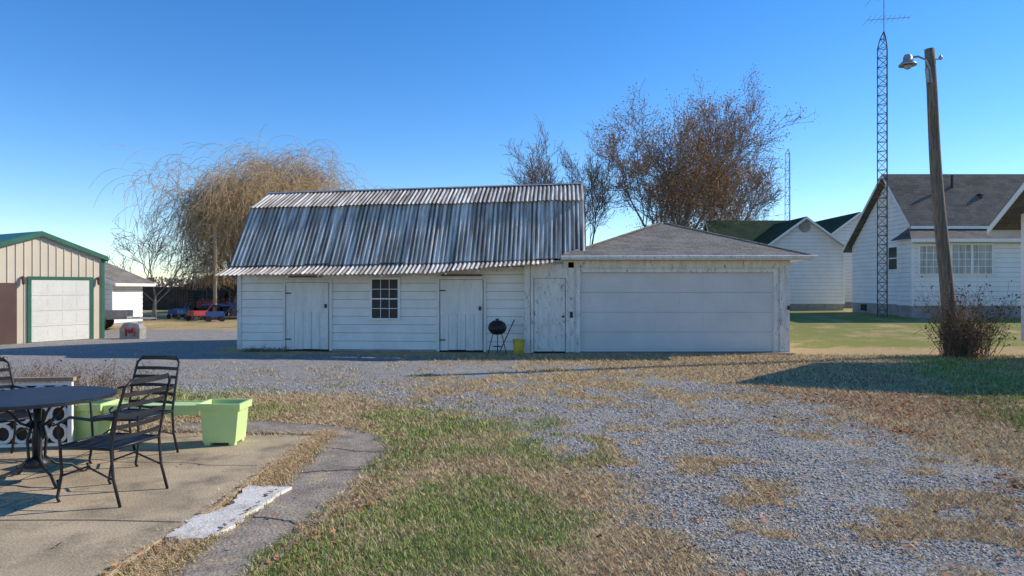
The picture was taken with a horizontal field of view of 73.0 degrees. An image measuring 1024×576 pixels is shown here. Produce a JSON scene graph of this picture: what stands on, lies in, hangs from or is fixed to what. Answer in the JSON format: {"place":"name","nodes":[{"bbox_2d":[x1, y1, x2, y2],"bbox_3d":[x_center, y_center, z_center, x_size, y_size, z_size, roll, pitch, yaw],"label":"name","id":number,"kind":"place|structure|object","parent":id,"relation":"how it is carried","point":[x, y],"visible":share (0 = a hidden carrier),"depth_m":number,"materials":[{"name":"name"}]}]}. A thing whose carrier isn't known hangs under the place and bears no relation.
{"place":"outdoors","nodes":[
{"label":"outdoors","id":0,"kind":"place"},
{"bbox_2d":[0,231,108,344],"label":"tan metal garage","id":1,"kind":"structure","parent":0,"point":[52,287],"depth_m":21.25,"materials":[{"name":"beige metal"}]},
{"bbox_2d":[0,283,16,344],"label":"walk door","id":2,"kind":"structure","parent":1,"relation":"in","point":[8,291],"depth_m":20.28,"materials":[{"name":"brown metal"}]},
{"bbox_2d":[32,280,89,341],"bbox_3d":[-14.027,0.694,21.549,0.021,1.872,1.700,0,0,30],"label":"overhead door","id":3,"kind":"structure","parent":1,"relation":"in","point":[71,298],"depth_m":21.52,"materials":[{"name":"beige paint"}]},
{"bbox_2d":[216,183,585,351],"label":"white barn","id":4,"kind":"structure","parent":0,"point":[432,269],"depth_m":18.04,"materials":[{"name":"paint"}]},
{"bbox_2d":[283,280,331,350],"bbox_3d":[-5.340,0.715,18.079,1.310,1.870,0.085,0,0,4],"label":"board door","id":5,"kind":"structure","parent":4,"relation":"in","point":[307,304],"depth_m":18.07,"materials":[{"name":"paint"}]},
{"bbox_2d":[369,277,400,319],"bbox_3d":[-3.292,0.271,17.934,0.840,1.102,0.080,0,0,4],"label":"window frame","id":6,"kind":"structure","parent":4,"relation":"in","point":[371,278],"depth_m":17.92,"materials":[{"name":"white paint"}]},
{"bbox_2d":[372,279,397,317],"bbox_3d":[-3.292,0.280,17.937,0.680,1.000,0.006,0,0,4],"label":"window pane","id":7,"kind":"structure","parent":4,"relation":"in","point":[389,288],"depth_m":17.93,"materials":[{"name":"clear glass"}]},
{"bbox_2d":[437,277,485,351],"bbox_3d":[-1.298,0.680,17.788,1.280,1.940,0.085,0,0,4],"label":"dutch door","id":8,"kind":"structure","parent":4,"relation":"in","point":[461,301],"depth_m":17.77,"materials":[{"name":"paint"}]},
{"bbox_2d":[0,308,1023,575],"bbox_3d":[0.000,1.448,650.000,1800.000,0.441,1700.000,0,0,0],"label":"ground","id":9,"kind":"structure","parent":0,"point":[200,346],"depth_m":8.38,"materials":[{"name":"grey gravel"}]},
{"bbox_2d":[0,349,159,398],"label":"dead weeds","id":10,"kind":"object","parent":9,"relation":"on","point":[34,374],"visible":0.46,"depth_m":10.92,"materials":[{"name":"brown plant"}]},
{"bbox_2d":[105,262,155,325],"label":"white outbuilding","id":11,"kind":"structure","parent":9,"relation":"on","point":[123,289],"depth_m":31.16,"materials":[{"name":"paint"}]},
{"bbox_2d":[105,310,155,327],"bbox_3d":[-16.018,1.273,27.603,3.260,0.745,1.760,0,0,-20],"label":"utility trailer","id":12,"kind":"object","parent":9,"relation":"on","point":[111,316],"visible":0.35,"depth_m":27.16,"materials":[{"name":"metal"}]},
{"bbox_2d":[120,322,145,338],"bbox_3d":[-12.340,1.385,22.567,0.740,0.530,0.465,0,0,0],"label":"painted boulder","id":13,"kind":"object","parent":9,"relation":"on","point":[133,330],"visible":0.99,"depth_m":22.40,"materials":[{"name":"stone"}]},
{"bbox_2d":[0,432,317,575],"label":"patio slab","id":14,"kind":"structure","parent":9,"relation":"on","point":[89,511],"depth_m":5.34,"materials":[{"name":"concrete"}]},
{"bbox_2d":[0,357,42,455],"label":"wrought iron chair","id":15,"kind":"object","parent":14,"relation":"on","point":[5,417],"visible":0.56,"depth_m":6.70,"materials":[{"name":"black metal"}]},
{"bbox_2d":[0,376,76,447],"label":"scroll back bench","id":16,"kind":"object","parent":14,"relation":"on","point":[66,430],"visible":0.39,"depth_m":6.93,"materials":[{"name":"white paint"}]},
{"bbox_2d":[0,386,116,488],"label":"round patio table","id":17,"kind":"object","parent":14,"relation":"on","point":[36,399],"visible":0.97,"depth_m":5.76,"materials":[{"name":"black metal"}]},
{"bbox_2d":[51,373,170,507],"bbox_3d":[-3.071,1.148,5.389,0.675,0.946,0.603,0,0,13],"label":"wrought iron chair","id":18,"kind":"object","parent":14,"relation":"on","point":[112,440],"visible":1,"depth_m":5.26,"materials":[{"name":"black metal"}]},
{"bbox_2d":[88,355,179,466],"bbox_3d":[-3.570,1.148,6.599,0.603,0.946,0.675,0,0,12],"label":"wrought iron chair","id":19,"kind":"object","parent":14,"relation":"on","point":[144,416],"visible":0.7,"depth_m":6.75,"materials":[{"name":"black metal"}]},
{"bbox_2d":[74,399,251,444],"bbox_3d":[-3.710,1.400,7.230,1.870,0.430,0.340,0,0,0],"label":"planter bench","id":20,"kind":"object","parent":14,"relation":"on","point":[223,420],"visible":0.75,"depth_m":7.09,"materials":[{"name":"plastic"}]},
{"bbox_2d":[0,447,383,523],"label":"patio cracks","id":21,"kind":"object","parent":14,"relation":"on","point":[196,463],"visible":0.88,"depth_m":5.73,"materials":[{"name":"soil"}]},
{"bbox_2d":[105,197,220,319],"bbox_3d":[-18.142,-1.409,35.730,7.142,6.622,5.023,0,0,-38],"label":"bare tree","id":22,"kind":"object","parent":9,"relation":"on","point":[155,302],"visible":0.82,"depth_m":35.65,"materials":[{"name":"brown plant"}]},
{"bbox_2d":[142,286,186,309],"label":"board fence","id":23,"kind":"object","parent":9,"relation":"on","point":[173,298],"visible":0.12,"depth_m":52.00,"materials":[{"name":"brown wood"}]},
{"bbox_2d":[143,276,197,286],"bbox_3d":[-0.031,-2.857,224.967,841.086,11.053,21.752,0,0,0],"label":"distant trees","id":24,"kind":"object","parent":9,"relation":"on","point":[158,280],"visible":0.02,"depth_m":219.83,"materials":[{"name":"plant"}]},
{"bbox_2d":[167,303,186,318],"bbox_3d":[-17.874,1.244,37.211,0.620,0.813,1.304,0,0,7],"label":"toy wagon","id":25,"kind":"object","parent":9,"relation":"on","point":[176,313],"visible":0.97,"depth_m":36.75,"materials":[{"name":"blue plastic"}]},
{"bbox_2d":[172,304,189,316],"bbox_3d":[-18.577,1.244,39.211,0.620,0.813,1.304,0,0,6],"label":"toy wagon","id":26,"kind":"object","parent":9,"relation":"on","point":[187,309],"visible":0.25,"depth_m":39.02,"materials":[{"name":"teal plastic"}]},
{"bbox_2d":[186,305,211,320],"bbox_3d":[-15.795,1.244,35.184,0.620,0.813,1.304,0,0,30],"label":"toy wagon","id":27,"kind":"object","parent":9,"relation":"on","point":[197,315],"visible":0.79,"depth_m":34.76,"materials":[{"name":"red plastic"}]},
{"bbox_2d":[89,135,326,315],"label":"willow tree","id":28,"kind":"object","parent":9,"relation":"on","point":[206,224],"visible":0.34,"depth_m":40.43,"materials":[{"name":"brown plant"}]},
{"bbox_2d":[184,275,236,312],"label":"dark shed","id":29,"kind":"structure","parent":9,"relation":"on","point":[191,292],"depth_m":45.99,"materials":[{"name":"brown wood"}]},
{"bbox_2d":[192,291,234,315],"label":"playhouse","id":30,"kind":"object","parent":9,"relation":"on","point":[198,304],"visible":0.63,"depth_m":40.52,"materials":[{"name":"brown wood"}]},
{"bbox_2d":[208,226,220,319],"bbox_3d":[-15.600,-0.700,36.300,0.600,5.103,0.220,0,0,0],"label":"wooden post","id":31,"kind":"object","parent":9,"relation":"on","point":[215,273],"visible":0.84,"depth_m":36.23,"materials":[{"name":"beige wood"}]},
{"bbox_2d":[204,305,232,321],"bbox_3d":[-14.419,1.244,34.111,1.304,0.813,0.620,0,0,-31],"label":"toy wagon","id":32,"kind":"object","parent":9,"relation":"on","point":[209,315],"visible":1,"depth_m":33.86,"materials":[{"name":"blue plastic"}]},
{"bbox_2d":[202,291,236,319],"bbox_3d":[-14.900,0.900,37.500,3.500,1.500,3.500,0,0,0],"label":"fence","id":33,"kind":"object","parent":9,"relation":"on","point":[218,305],"visible":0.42,"depth_m":36.77,"materials":[{"name":"blue metal"}]},
{"bbox_2d":[165,485,291,544],"bbox_3d":[-2.046,1.655,5.038,0.394,0.090,1.242,0,0,6],"label":"concrete patch","id":34,"kind":"object","parent":9,"relation":"on","point":[248,499],"visible":0.61,"depth_m":4.90,"materials":[{"name":"white concrete"}]},
{"bbox_2d":[110,427,348,575],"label":"straw litter","id":35,"kind":"object","parent":9,"relation":"on","point":[181,547],"visible":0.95,"depth_m":4.75,"materials":[{"name":"beige plant"}]},
{"bbox_2d":[241,344,288,351],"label":"low grass weeds","id":36,"kind":"object","parent":9,"relation":"on","point":[267,349],"visible":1,"depth_m":17.90,"materials":[{"name":"plant"}]},
{"bbox_2d":[150,124,391,289],"bbox_3d":[-14.096,-3.706,41.343,14.417,11.303,14.486,0,0,-43],"label":"willow tree","id":37,"kind":"object","parent":9,"relation":"on","point":[307,179],"visible":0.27,"depth_m":39.81,"materials":[{"name":"brown plant"}]},
{"bbox_2d":[155,420,396,575],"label":"old walkway","id":38,"kind":"structure","parent":9,"relation":"on","point":[259,530],"depth_m":5.40,"materials":[{"name":"concrete"}]},
{"bbox_2d":[488,319,514,353],"bbox_3d":[-0.289,1.186,17.178,0.499,0.873,0.849,0,0,17],"label":"kettle grill","id":39,"kind":"object","parent":9,"relation":"on","point":[497,327],"visible":1,"depth_m":16.88,"materials":[{"name":"black metal"}]},
{"bbox_2d":[12,356,1023,575],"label":"fallen leaves","id":40,"kind":"object","parent":9,"relation":"on","point":[113,565],"visible":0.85,"depth_m":6.08,"materials":[{"name":"brown plant"}]},
{"bbox_2d":[513,339,524,354],"bbox_3d":[0.170,1.460,17.100,0.310,0.380,0.305,0,0,0],"label":"yellow bucket","id":41,"kind":"object","parent":9,"relation":"on","point":[518,345],"visible":0.98,"depth_m":16.99,"materials":[{"name":"plastic"}]},
{"bbox_2d":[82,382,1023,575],"bbox_3d":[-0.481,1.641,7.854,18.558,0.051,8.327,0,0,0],"label":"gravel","id":42,"kind":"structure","parent":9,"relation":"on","point":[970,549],"depth_m":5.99,"materials":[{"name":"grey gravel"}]},
{"bbox_2d":[501,115,637,244],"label":"bare tree","id":43,"kind":"object","parent":9,"relation":"on","point":[542,170],"visible":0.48,"depth_m":45.12,"materials":[{"name":"brown plant"}]},
{"bbox_2d":[583,62,819,231],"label":"oak tree","id":44,"kind":"object","parent":9,"relation":"on","point":[700,186],"visible":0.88,"depth_m":42.04,"materials":[{"name":"brown plant"}]},
{"bbox_2d":[621,112,790,229],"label":"bare tree","id":45,"kind":"object","parent":9,"relation":"on","point":[752,203],"visible":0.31,"depth_m":46.73,"materials":[{"name":"brown plant"}]},
{"bbox_2d":[690,197,768,229],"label":"bare tree","id":46,"kind":"object","parent":9,"relation":"on","point":[735,217],"visible":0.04,"depth_m":60.15,"materials":[{"name":"brown plant"}]},
{"bbox_2d":[703,212,861,309],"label":"green roof cottage","id":47,"kind":"structure","parent":9,"relation":"on","point":[823,281],"depth_m":38.00,"materials":[{"name":"white paint"}]},
{"bbox_2d":[864,0,909,317],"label":"tv antenna tower","id":48,"kind":"structure","parent":9,"relation":"on","point":[886,170],"depth_m":29.57,"materials":[{"name":"metal"}]},
{"bbox_2d":[898,47,957,355],"bbox_3d":[10.076,-1.925,16.745,1.520,7.765,0.396,0,0,-9],"label":"utility pole lamp","id":49,"kind":"object","parent":9,"relation":"on","point":[944,262],"visible":0.91,"depth_m":16.69,"materials":[{"name":"brown wood"}]},
{"bbox_2d":[852,185,1020,311],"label":"walls","id":50,"kind":"structure","parent":9,"relation":"on","point":[1007,262],"depth_m":29.51,"materials":[{"name":"white paint"}]},
{"bbox_2d":[861,247,897,311],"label":"dark panes","id":51,"kind":"object","parent":50,"relation":"attached to","point":[892,254],"visible":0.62,"depth_m":31.60,"materials":[{"name":"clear glass"}]},
{"bbox_2d":[841,174,1020,305],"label":"trim","id":52,"kind":"structure","parent":50,"relation":"attached to","point":[890,197],"depth_m":28.86,"materials":[{"name":"white paint"}]},
{"bbox_2d":[920,245,991,273],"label":"window panes","id":53,"kind":"object","parent":52,"relation":"attached to","point":[961,256],"visible":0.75,"depth_m":28.86,"materials":[{"name":"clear glass"}]},
{"bbox_2d":[843,174,1023,252],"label":"roof","id":54,"kind":"structure","parent":50,"relation":"on","point":[965,205],"depth_m":30.84,"materials":[{"name":"grey"}]},
{"bbox_2d":[951,175,983,198],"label":"roof vents","id":55,"kind":"object","parent":54,"relation":"on","point":[979,195],"visible":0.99,"depth_m":31.25,"materials":[{"name":"grey metal"}]},
{"bbox_2d":[853,303,1020,317],"bbox_3d":[24.360,1.150,32.150,15.280,0.800,6.460,0,0,0],"label":"foundation","id":56,"kind":"object","parent":9,"relation":"on","point":[910,311],"visible":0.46,"depth_m":28.92,"materials":[{"name":"concrete"}]},
{"bbox_2d":[911,276,1023,358],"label":"bush","id":57,"kind":"object","parent":9,"relation":"on","point":[969,345],"visible":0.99,"depth_m":16.26,"materials":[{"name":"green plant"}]},
{"bbox_2d":[0,0,1023,286],"label":"sky","id":58,"kind":"structure","parent":0,"point":[410,93],"materials":[{"name":"blue"}]},
{"bbox_2d":[1,352,1023,575],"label":"grass","id":59,"kind":"structure","parent":0,"point":[609,565],"depth_m":6.35,"materials":[{"name":"plant"}]},
{"bbox_2d":[524,222,817,354],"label":"two car garage","id":60,"kind":"structure","parent":0,"point":[661,288],"depth_m":17.52,"materials":[{"name":"paint"}]},
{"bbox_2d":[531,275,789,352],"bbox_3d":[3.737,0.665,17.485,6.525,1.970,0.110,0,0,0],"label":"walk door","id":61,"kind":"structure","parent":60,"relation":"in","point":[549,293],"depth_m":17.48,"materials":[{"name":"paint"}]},
{"bbox_2d":[580,273,772,351],"bbox_3d":[4.160,0.613,17.541,4.880,1.994,0.058,0,0,0],"label":"overhead door","id":62,"kind":"structure","parent":60,"relation":"in","point":[609,322],"depth_m":17.52,"materials":[{"name":"paint"}]},
{"bbox_2d":[785,149,789,219],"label":"radio tower","id":63,"kind":"structure","parent":0,"point":[788,179],"depth_m":89.74,"materials":[{"name":"metal"}]},
{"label":"walls","id":64,"kind":"object","parent":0,"visible":0},
{"bbox_2d":[987,183,1023,340],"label":"trim","id":65,"kind":"structure","parent":64,"relation":"attached to","point":[990,231],"depth_m":16.30,"materials":[{"name":"white paint"}]},
{"bbox_2d":[992,191,1023,229],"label":"roof","id":66,"kind":"structure","parent":65,"relation":"on","point":[1010,219],"depth_m":16.42,"materials":[{"name":"brown"}]}
]}

